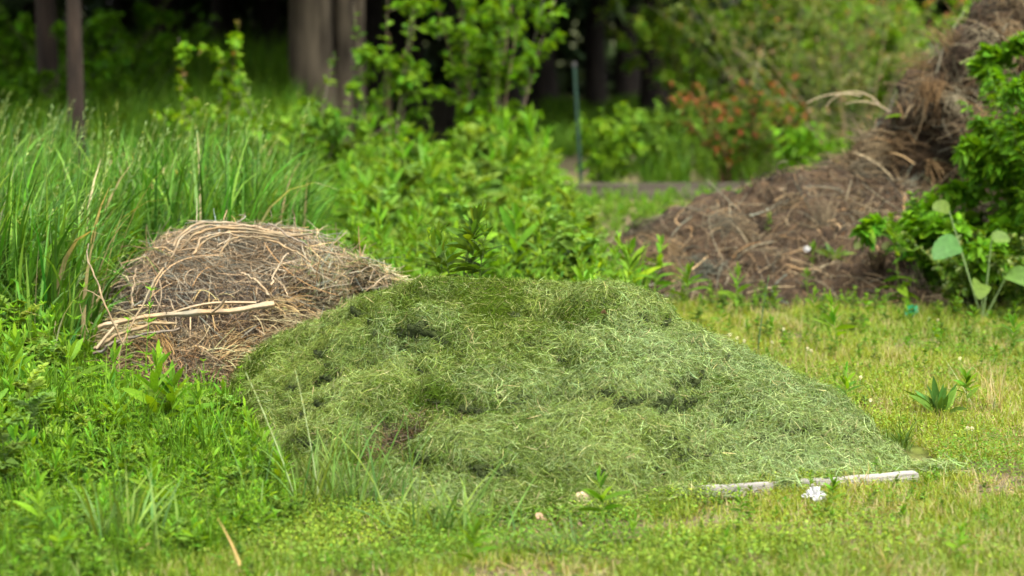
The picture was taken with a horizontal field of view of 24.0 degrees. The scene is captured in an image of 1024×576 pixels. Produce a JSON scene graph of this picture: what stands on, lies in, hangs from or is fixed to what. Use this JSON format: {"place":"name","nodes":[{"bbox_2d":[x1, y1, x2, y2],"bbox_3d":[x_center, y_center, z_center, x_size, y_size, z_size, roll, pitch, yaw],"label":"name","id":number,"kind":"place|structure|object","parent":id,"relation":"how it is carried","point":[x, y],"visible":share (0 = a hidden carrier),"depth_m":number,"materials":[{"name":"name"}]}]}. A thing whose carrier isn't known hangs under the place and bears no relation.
{"place":"outdoors","nodes":[
{"label":"outdoors","id":0,"kind":"place"},
{"bbox_2d":[0,12,1023,575],"bbox_3d":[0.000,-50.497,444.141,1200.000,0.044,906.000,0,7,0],"label":"ground","id":1,"kind":"structure","parent":0,"point":[438,118],"depth_m":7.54,"materials":[{"name":"plant"}]},
{"bbox_2d":[0,412,41,491],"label":"feathery weed","id":2,"kind":"object","parent":1,"relation":"on","point":[12,448],"visible":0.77,"depth_m":6.69,"materials":[{"name":"green plant"}]},
{"bbox_2d":[0,294,48,347],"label":"feathery weed","id":3,"kind":"object","parent":1,"relation":"on","point":[21,315],"visible":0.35,"depth_m":8.42,"materials":[{"name":"green plant"}]},
{"bbox_2d":[1,362,67,465],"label":"feathery weed","id":4,"kind":"object","parent":1,"relation":"on","point":[46,399],"visible":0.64,"depth_m":7.15,"materials":[{"name":"green plant"}]},
{"bbox_2d":[11,467,61,542],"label":"lance leaf weed","id":5,"kind":"object","parent":1,"relation":"on","point":[39,501],"visible":0.91,"depth_m":6.08,"materials":[{"name":"plant"}]},
{"bbox_2d":[35,0,59,100],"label":"shade tree","id":6,"kind":"object","parent":1,"relation":"on","point":[46,42],"visible":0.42,"depth_m":20.33,"materials":[{"name":"brown plant"}]},
{"bbox_2d":[0,0,110,24],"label":"shade tree","id":7,"kind":"object","parent":1,"relation":"on","point":[13,7],"visible":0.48,"depth_m":22.99,"materials":[{"name":"green plant"}]},
{"bbox_2d":[31,508,83,566],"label":"lance leaf weed","id":8,"kind":"object","parent":1,"relation":"on","point":[56,537],"visible":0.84,"depth_m":5.93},
{"bbox_2d":[5,0,129,47],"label":"shade tree","id":9,"kind":"object","parent":1,"relation":"on","point":[124,19],"visible":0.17,"depth_m":35.67,"materials":[{"name":"green plant"}]},
{"bbox_2d":[0,10,134,123],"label":"shade shrub","id":10,"kind":"object","parent":1,"relation":"on","point":[101,68],"visible":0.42,"depth_m":19.68,"materials":[{"name":"green plant"}]},
{"bbox_2d":[60,282,86,381],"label":"whorled weed","id":11,"kind":"object","parent":1,"relation":"on","point":[75,317],"visible":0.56,"depth_m":8.23,"materials":[{"name":"green plant"}]},
{"bbox_2d":[66,0,86,173],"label":"thin tree","id":12,"kind":"object","parent":1,"relation":"on","point":[75,83],"visible":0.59,"depth_m":16.39,"materials":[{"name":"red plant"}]},
{"bbox_2d":[48,323,110,392],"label":"lance leaf weed","id":13,"kind":"object","parent":1,"relation":"on","point":[73,349],"visible":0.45,"depth_m":7.74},
{"bbox_2d":[8,0,182,46],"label":"shade tree","id":14,"kind":"object","parent":1,"relation":"on","point":[26,7],"visible":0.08,"depth_m":29.77,"materials":[{"name":"green plant"}]},
{"bbox_2d":[0,0,200,91],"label":"shade shrub","id":15,"kind":"object","parent":1,"relation":"on","point":[13,38],"visible":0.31,"depth_m":22.90,"materials":[{"name":"green plant"}]},
{"bbox_2d":[14,446,186,550],"bbox_3d":[-1.036,0.546,6.157,0.413,0.288,0.348,0,7,0],"label":"grass tuft","id":16,"kind":"object","parent":1,"relation":"on","point":[116,513],"visible":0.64,"depth_m":6.17,"materials":[{"name":"green plant"}]},
{"bbox_2d":[80,337,136,412],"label":"lance leaf weed","id":17,"kind":"object","parent":1,"relation":"on","point":[114,353],"visible":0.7,"depth_m":7.74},
{"bbox_2d":[0,6,223,104],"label":"shade shrub","id":18,"kind":"object","parent":1,"relation":"on","point":[165,42],"visible":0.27,"depth_m":21.63,"materials":[{"name":"green plant"}]},
{"bbox_2d":[111,448,139,492],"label":"broad leaf weed","id":19,"kind":"object","parent":1,"relation":"on","point":[129,459],"visible":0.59,"depth_m":6.71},
{"bbox_2d":[1,0,287,40],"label":"shade tree","id":20,"kind":"object","parent":1,"relation":"on","point":[171,5],"visible":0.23,"depth_m":34.68,"materials":[{"name":"green plant"}]},
{"bbox_2d":[137,286,157,392],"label":"whorled weed","id":21,"kind":"object","parent":1,"relation":"on","point":[147,337],"visible":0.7,"depth_m":8.26,"materials":[{"name":"green plant"}]},
{"bbox_2d":[0,281,309,575],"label":"meadow weeds","id":22,"kind":"object","parent":1,"relation":"on","point":[91,436],"visible":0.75,"depth_m":6.97,"materials":[{"name":"green plant"}]},
{"bbox_2d":[121,339,190,434],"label":"lance leaf weed","id":23,"kind":"object","parent":1,"relation":"on","point":[154,383],"visible":0.75,"depth_m":7.36,"materials":[{"name":"plant"}]},
{"bbox_2d":[125,443,186,512],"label":"lance leaf weed","id":24,"kind":"object","parent":1,"relation":"on","point":[150,454],"visible":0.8,"depth_m":6.39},
{"bbox_2d":[0,19,342,186],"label":"undergrowth","id":25,"kind":"object","parent":1,"relation":"on","point":[269,78],"visible":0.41,"depth_m":20.10,"materials":[{"name":"green plant"}]},
{"bbox_2d":[63,0,281,57],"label":"shade tree","id":26,"kind":"object","parent":1,"relation":"on","point":[267,15],"visible":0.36,"depth_m":35.60,"materials":[{"name":"brown plant"}]},
{"bbox_2d":[152,360,214,426],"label":"lance leaf weed","id":27,"kind":"object","parent":1,"relation":"on","point":[173,382],"visible":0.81,"depth_m":7.42,"materials":[{"name":"plant"}]},
{"bbox_2d":[0,88,372,374],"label":"tall grass","id":28,"kind":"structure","parent":1,"relation":"on","point":[54,225],"depth_m":9.93,"materials":[{"name":"plant"}]},
{"bbox_2d":[149,20,243,177],"bbox_3d":[-1.909,-1.011,15.019,0.601,1.322,0.444,1,7,12],"label":"young sapling","id":29,"kind":"object","parent":1,"relation":"on","point":[235,37],"visible":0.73,"depth_m":14.96,"materials":[{"name":"green plant"}]},
{"bbox_2d":[212,0,233,50],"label":"shade tree","id":30,"kind":"object","parent":1,"relation":"on","point":[223,9],"visible":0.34,"depth_m":33.67,"materials":[{"name":"black plant"}]},
{"bbox_2d":[76,208,419,397],"bbox_3d":[-0.923,0.104,9.073,1.600,0.884,1.768,0,7,0],"label":"dry stem heap","id":31,"kind":"object","parent":1,"relation":"on","point":[300,289],"visible":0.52,"depth_m":8.84,"materials":[{"name":"plant"}]},
{"bbox_2d":[79,243,124,344],"bbox_3d":[-1.402,0.023,8.287,0.151,0.344,0.091,1,7,11],"label":"dry cane","id":32,"kind":"object","parent":31,"relation":"on","point":[112,320],"visible":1,"depth_m":8.27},
{"bbox_2d":[93,321,176,349],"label":"dead branch","id":33,"kind":"object","parent":31,"relation":"on","point":[113,336],"visible":0.91,"depth_m":8.42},
{"bbox_2d":[93,328,179,354],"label":"dead branch","id":34,"kind":"object","parent":31,"relation":"on","point":[127,338],"visible":0.86,"depth_m":8.39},
{"bbox_2d":[117,268,163,374],"bbox_3d":[-1.281,0.115,8.349,0.028,0.354,0.230,5,8,38],"label":"dry cane","id":35,"kind":"object","parent":31,"relation":"on","point":[137,313],"visible":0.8,"depth_m":8.31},
{"bbox_2d":[95,297,274,349],"bbox_3d":[-1.147,0.118,8.442,0.625,0.184,0.112,0,7,0],"label":"dead branch","id":36,"kind":"object","parent":31,"relation":"on","point":[182,312],"visible":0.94,"depth_m":8.44,"materials":[{"name":"wood"}]},
{"bbox_2d":[170,224,261,258],"bbox_3d":[-1.101,-0.178,8.944,0.375,0.119,0.026,-4,8,-31],"label":"dry cane","id":37,"kind":"object","parent":31,"relation":"on","point":[180,238],"visible":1,"depth_m":8.91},
{"bbox_2d":[172,221,293,246],"bbox_3d":[-1.036,-0.204,8.997,0.467,0.094,0.044,-1,7,-11],"label":"dry cane","id":38,"kind":"object","parent":31,"relation":"on","point":[197,224],"visible":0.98,"depth_m":8.98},
{"bbox_2d":[197,231,295,250],"bbox_3d":[-0.979,-0.178,8.870,0.379,0.068,0.030,-3,7,-22],"label":"dry cane","id":39,"kind":"object","parent":31,"relation":"on","point":[211,237],"visible":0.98,"depth_m":8.87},
{"bbox_2d":[181,226,312,248],"bbox_3d":[-0.984,-0.191,8.952,0.495,0.083,0.025,-2,7,-15],"label":"dry cane","id":40,"kind":"object","parent":31,"relation":"on","point":[236,228],"visible":0.96,"depth_m":8.94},
{"bbox_2d":[241,417,282,464],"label":"lance leaf weed","id":41,"kind":"object","parent":1,"relation":"on","point":[262,436],"visible":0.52,"depth_m":7.01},
{"bbox_2d":[266,445,304,487],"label":"lance leaf weed","id":42,"kind":"object","parent":1,"relation":"on","point":[279,461],"visible":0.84,"depth_m":6.79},
{"bbox_2d":[192,52,400,192],"bbox_3d":[-1.327,-0.923,15.199,1.248,1.112,2.121,0,7,0],"label":"arching bush","id":43,"kind":"object","parent":1,"relation":"on","point":[333,123],"visible":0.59,"depth_m":15.21,"materials":[{"name":"green plant"}]},
{"bbox_2d":[162,370,446,514],"bbox_3d":[-0.562,0.417,6.760,0.807,0.405,0.520,0,7,0],"label":"seed grass tuft","id":44,"kind":"object","parent":1,"relation":"on","point":[331,487],"visible":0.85,"depth_m":6.69,"materials":[{"name":"green plant"}]},
{"bbox_2d":[288,0,366,159],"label":"shade tree","id":45,"kind":"object","parent":1,"relation":"on","point":[320,32],"visible":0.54,"depth_m":22.26,"materials":[{"name":"brown plant"}]},
{"bbox_2d":[262,0,483,117],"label":"shade tree","id":46,"kind":"object","parent":1,"relation":"on","point":[400,39],"visible":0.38,"depth_m":30.68,"materials":[{"name":"black plant"}]},
{"bbox_2d":[365,0,388,125],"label":"shade tree","id":47,"kind":"object","parent":1,"relation":"on","point":[374,16],"visible":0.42,"depth_m":28.73,"materials":[{"name":"brown plant"}]},
{"bbox_2d":[344,0,453,169],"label":"leafy sapling","id":48,"kind":"object","parent":1,"relation":"on","point":[402,81],"visible":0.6,"depth_m":16.44,"materials":[{"name":"green plant"}]},
{"bbox_2d":[399,250,420,277],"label":"broad leaf weed","id":49,"kind":"object","parent":1,"relation":"on","point":[409,260],"visible":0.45,"depth_m":10.15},
{"bbox_2d":[412,220,464,276],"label":"lance leaf weed","id":50,"kind":"object","parent":1,"relation":"on","point":[447,253],"visible":0.15,"depth_m":10.47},
{"bbox_2d":[315,429,596,543],"bbox_3d":[-0.190,0.517,6.358,0.739,0.300,0.400,3,7,21],"label":"grass tuft","id":51,"kind":"object","parent":1,"relation":"on","point":[457,517],"visible":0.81,"depth_m":6.38,"materials":[{"name":"green plant"}]},
{"bbox_2d":[417,199,507,278],"bbox_3d":[-0.184,-0.154,8.653,0.339,0.339,0.200,0,7,0],"label":"lily plant","id":52,"kind":"object","parent":1,"relation":"on","point":[468,236],"visible":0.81,"depth_m":8.65,"materials":[{"name":"green plant"}]},
{"bbox_2d":[454,517,498,575],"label":"lance leaf weed","id":53,"kind":"object","parent":1,"relation":"on","point":[472,530],"visible":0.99,"depth_m":5.92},
{"bbox_2d":[202,102,751,294],"bbox_3d":[0.170,-0.534,13.309,4.932,0.771,8.542,0,7,0],"label":"weed patch","id":54,"kind":"object","parent":1,"relation":"on","point":[531,202],"visible":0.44,"depth_m":13.18,"materials":[{"name":"green plant"}]},
{"bbox_2d":[0,0,961,96],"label":"wood","id":55,"kind":"object","parent":1,"relation":"on","point":[433,47],"visible":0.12,"depth_m":38.70,"materials":[{"name":"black plant"}]},
{"bbox_2d":[417,0,568,145],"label":"layered shrub","id":56,"kind":"object","parent":1,"relation":"on","point":[480,106],"visible":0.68,"depth_m":16.82,"materials":[{"name":"green plant"}]},
{"bbox_2d":[475,232,510,277],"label":"broad leaf weed","id":57,"kind":"object","parent":1,"relation":"on","point":[490,253],"visible":0.35,"depth_m":10.46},
{"bbox_2d":[492,0,521,120],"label":"shade tree","id":58,"kind":"object","parent":1,"relation":"on","point":[514,93],"visible":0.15,"depth_m":28.75,"materials":[{"name":"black plant"}]},
{"bbox_2d":[524,0,559,107],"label":"shade tree","id":59,"kind":"object","parent":1,"relation":"on","point":[544,82],"visible":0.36,"depth_m":33.69,"materials":[{"name":"black plant"}]},
{"bbox_2d":[394,0,707,116],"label":"conifer tree","id":60,"kind":"object","parent":1,"relation":"on","point":[595,87],"visible":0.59,"depth_m":30.75,"materials":[{"name":"black plant"}]},
{"bbox_2d":[98,274,1023,575],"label":"weeds","id":61,"kind":"object","parent":1,"relation":"on","point":[774,300],"visible":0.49,"depth_m":9.54,"materials":[{"name":"green plant"}]},
{"bbox_2d":[518,509,603,560],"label":"grass tuft","id":62,"kind":"object","parent":1,"relation":"on","point":[565,542],"visible":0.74,"depth_m":6.15,"materials":[{"name":"green plant"}]},
{"bbox_2d":[571,62,582,182],"bbox_3d":[0.490,-1.166,17.986,0.096,1.040,0.040,0,7,0],"label":"fence post","id":63,"kind":"object","parent":1,"relation":"on","point":[573,65],"visible":0.86,"depth_m":17.96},
{"bbox_2d":[446,0,731,139],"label":"shade tree","id":64,"kind":"object","parent":1,"relation":"on","point":[454,12],"visible":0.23,"depth_m":25.29,"materials":[{"name":"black plant"}]},
{"bbox_2d":[570,265,608,283],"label":"lance leaf weed","id":65,"kind":"object","parent":1,"relation":"on","point":[580,276],"visible":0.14,"depth_m":9.71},
{"bbox_2d":[574,465,630,529],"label":"lance leaf weed","id":66,"kind":"object","parent":1,"relation":"on","point":[601,497],"visible":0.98,"depth_m":6.38,"materials":[{"name":"plant"}]},
{"bbox_2d":[569,101,645,182],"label":"garden plant","id":67,"kind":"object","parent":1,"relation":"on","point":[616,135],"visible":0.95,"depth_m":18.29,"materials":[{"name":"green plant"}]},
{"bbox_2d":[215,272,1009,525],"bbox_3d":[-0.157,0.238,7.975,2.265,0.618,3.041,-4,8,-30],"label":"grass clippings pile","id":68,"kind":"object","parent":1,"relation":"on","point":[637,387],"depth_m":7.30,"materials":[{"name":"plant"}]},
{"bbox_2d":[601,230,624,280],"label":"lance leaf weed","id":69,"kind":"object","parent":1,"relation":"on","point":[615,253],"visible":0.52,"depth_m":10.39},
{"bbox_2d":[612,2,639,101],"bbox_3d":[1.342,-7.321,34.209,6.373,9.499,6.026,5,9,39],"label":"shade tree","id":70,"kind":"object","parent":1,"relation":"on","point":[630,83],"visible":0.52,"depth_m":34.72,"materials":[{"name":"black plant"}]},
{"bbox_2d":[613,238,639,281],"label":"lance leaf weed","id":71,"kind":"object","parent":1,"relation":"on","point":[628,252],"visible":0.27,"depth_m":10.21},
{"bbox_2d":[565,183,751,200],"bbox_3d":[1.035,-0.700,17.658,1.584,0.143,0.053,0,7,0],"label":"garden edging","id":72,"kind":"object","parent":1,"relation":"on","point":[650,188],"visible":0.34,"depth_m":17.63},
{"bbox_2d":[642,234,677,291],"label":"lance leaf weed","id":73,"kind":"object","parent":1,"relation":"on","point":[664,283],"visible":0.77,"depth_m":11.28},
{"bbox_2d":[622,100,697,181],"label":"garden plant","id":74,"kind":"object","parent":1,"relation":"on","point":[640,118],"visible":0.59,"depth_m":18.48,"materials":[{"name":"green plant"}]},
{"bbox_2d":[594,0,741,121],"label":"conifer tree","id":75,"kind":"object","parent":1,"relation":"on","point":[647,96],"visible":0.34,"depth_m":28.80,"materials":[{"name":"black plant"}]},
{"bbox_2d":[669,260,708,308],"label":"lance leaf weed","id":76,"kind":"object","parent":1,"relation":"on","point":[686,280],"visible":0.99,"depth_m":10.97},
{"bbox_2d":[593,0,787,136],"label":"bright shrub","id":77,"kind":"object","parent":1,"relation":"on","point":[671,69],"visible":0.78,"depth_m":24.84,"materials":[{"name":"green plant"}]},
{"bbox_2d":[533,89,886,182],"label":"garden weeds","id":78,"kind":"object","parent":1,"relation":"on","point":[559,113],"visible":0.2,"depth_m":22.06,"materials":[{"name":"green plant"}]},
{"bbox_2d":[710,527,738,567],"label":"lance leaf weed","id":79,"kind":"object","parent":1,"relation":"on","point":[726,532],"visible":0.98,"depth_m":5.98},
{"bbox_2d":[717,261,752,317],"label":"lance leaf weed","id":80,"kind":"object","parent":1,"relation":"on","point":[738,291],"visible":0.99,"depth_m":10.83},
{"bbox_2d":[665,69,812,182],"bbox_3d":[1.724,-1.195,18.377,1.124,0.914,1.105,0,7,0],"label":"rusty shrub","id":81,"kind":"object","parent":1,"relation":"on","point":[744,131],"visible":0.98,"depth_m":18.24,"materials":[{"name":"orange plant"}]},
{"bbox_2d":[614,0,868,126],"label":"bright shrub","id":82,"kind":"object","parent":1,"relation":"on","point":[809,35],"visible":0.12,"depth_m":25.52,"materials":[{"name":"green plant"}]},
{"bbox_2d":[645,0,935,172],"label":"arching shrub","id":83,"kind":"object","parent":1,"relation":"on","point":[831,11],"visible":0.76,"depth_m":19.84,"materials":[{"name":"green plant"}]},
{"bbox_2d":[674,470,918,496],"bbox_3d":[0.822,0.574,6.991,0.772,0.034,0.042,-2,11,-16],"label":"wooden plank","id":84,"kind":"object","parent":1,"relation":"on","point":[908,474],"visible":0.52,"depth_m":7.00,"materials":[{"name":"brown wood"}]},
{"bbox_2d":[758,101,852,171],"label":"garden plant","id":85,"kind":"object","parent":1,"relation":"on","point":[804,142],"visible":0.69,"depth_m":17.93,"materials":[{"name":"green plant"}]},
{"bbox_2d":[604,145,1023,312],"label":"soil heap","id":86,"kind":"object","parent":1,"relation":"on","point":[716,236],"visible":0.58,"depth_m":11.78,"materials":[{"name":"plant"}]},
{"bbox_2d":[813,242,855,259],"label":"plant","id":87,"kind":"object","parent":86,"relation":"on","point":[827,252],"visible":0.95,"depth_m":11.53,"materials":[{"name":"green plant"}]},
{"bbox_2d":[802,486,826,503],"bbox_3d":[0.854,0.588,6.795,0.066,0.061,0.064,4,8,33],"label":"crumpled paper","id":88,"kind":"object","parent":1,"relation":"on","point":[814,494],"visible":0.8,"depth_m":6.79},
{"bbox_2d":[689,0,968,136],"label":"bright shrub","id":89,"kind":"object","parent":1,"relation":"on","point":[752,4],"visible":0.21,"depth_m":24.53,"materials":[{"name":"green plant"}]},
{"bbox_2d":[815,474,844,505],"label":"lance leaf weed","id":90,"kind":"object","parent":1,"relation":"on","point":[834,485],"visible":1,"depth_m":6.71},
{"bbox_2d":[722,13,941,153],"bbox_3d":[2.865,-1.581,19.706,2.411,1.373,2.344,0,7,0],"label":"arching shrub","id":91,"kind":"object","parent":1,"relation":"on","point":[843,102],"visible":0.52,"depth_m":19.34,"materials":[{"name":"green plant"}]},
{"bbox_2d":[812,289,856,353],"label":"lance leaf weed","id":92,"kind":"object","parent":1,"relation":"on","point":[831,319],"visible":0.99,"depth_m":9.60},
{"bbox_2d":[828,360,862,403],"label":"lance leaf weed","id":93,"kind":"object","parent":1,"relation":"on","point":[847,384],"visible":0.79,"depth_m":8.25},
{"bbox_2d":[758,0,981,132],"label":"bright shrub","id":94,"kind":"object","parent":1,"relation":"on","point":[957,5],"visible":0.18,"depth_m":23.28,"materials":[{"name":"green plant"}]},
{"bbox_2d":[801,0,965,109],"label":"bright shrub","id":95,"kind":"object","parent":1,"relation":"on","point":[911,7],"visible":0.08,"depth_m":22.35,"materials":[{"name":"green plant"}]},
{"bbox_2d":[879,212,920,305],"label":"broad leaf weed","id":96,"kind":"object","parent":1,"relation":"on","point":[891,237],"visible":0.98,"depth_m":11.06,"materials":[{"name":"plant"}]},
{"bbox_2d":[881,413,924,451],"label":"grass tuft","id":97,"kind":"object","parent":1,"relation":"on","point":[904,441],"visible":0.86,"depth_m":7.65,"materials":[{"name":"green plant"}]},
{"bbox_2d":[802,0,1023,221],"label":"root heap","id":98,"kind":"object","parent":1,"relation":"on","point":[918,139],"visible":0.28,"depth_m":12.63,"materials":[{"name":"plant"}]},
{"bbox_2d":[859,5,968,69],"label":"bright shrub","id":99,"kind":"object","parent":1,"relation":"on","point":[889,46],"visible":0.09,"depth_m":20.99,"materials":[{"name":"green plant"}]},
{"bbox_2d":[904,376,967,414],"bbox_3d":[1.453,0.379,8.232,0.215,0.139,0.231,0,7,0],"label":"dock rosette","id":100,"kind":"object","parent":1,"relation":"on","point":[940,399],"visible":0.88,"depth_m":8.26,"materials":[{"name":"green plant"}]},
{"bbox_2d":[849,177,1023,303],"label":"leafy bush","id":101,"kind":"object","parent":1,"relation":"on","point":[928,222],"visible":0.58,"depth_m":11.18,"materials":[{"name":"green plant"}]},
{"bbox_2d":[943,521,972,559],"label":"lance leaf weed","id":102,"kind":"object","parent":1,"relation":"on","point":[960,541],"visible":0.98,"depth_m":6.06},
{"bbox_2d":[897,210,1023,314],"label":"leafy bush","id":103,"kind":"object","parent":1,"relation":"on","point":[952,285],"visible":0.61,"depth_m":10.89,"materials":[{"name":"green plant"}]},
{"bbox_2d":[948,366,979,407],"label":"lance leaf weed","id":104,"kind":"object","parent":1,"relation":"on","point":[968,377],"visible":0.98,"depth_m":8.33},
{"bbox_2d":[932,200,1023,318],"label":"burdock plant","id":105,"kind":"object","parent":1,"relation":"on","point":[946,245],"visible":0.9,"depth_m":10.64,"materials":[{"name":"green plant"}]},
{"bbox_2d":[946,352,1016,409],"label":"dry grass tuft","id":106,"kind":"object","parent":1,"relation":"on","point":[999,390],"visible":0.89,"depth_m":8.39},
{"bbox_2d":[950,49,1023,215],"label":"leafy bush","id":107,"kind":"object","parent":1,"relation":"on","point":[995,156],"visible":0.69,"depth_m":11.12,"materials":[{"name":"green plant"}]},
{"bbox_2d":[955,114,1023,292],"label":"leafy bush","id":108,"kind":"object","parent":1,"relation":"on","point":[975,174],"visible":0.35,"depth_m":11.22,"materials":[{"name":"green plant"}]},
{"bbox_2d":[972,31,1023,122],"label":"leafy bush","id":109,"kind":"object","parent":1,"relation":"on","point":[1006,53],"visible":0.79,"depth_m":11.81,"materials":[{"name":"green plant"}]},
{"bbox_2d":[1001,310,1023,350],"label":"lance leaf weed","id":110,"kind":"object","parent":1,"relation":"on","point":[1012,330],"visible":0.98,"depth_m":9.62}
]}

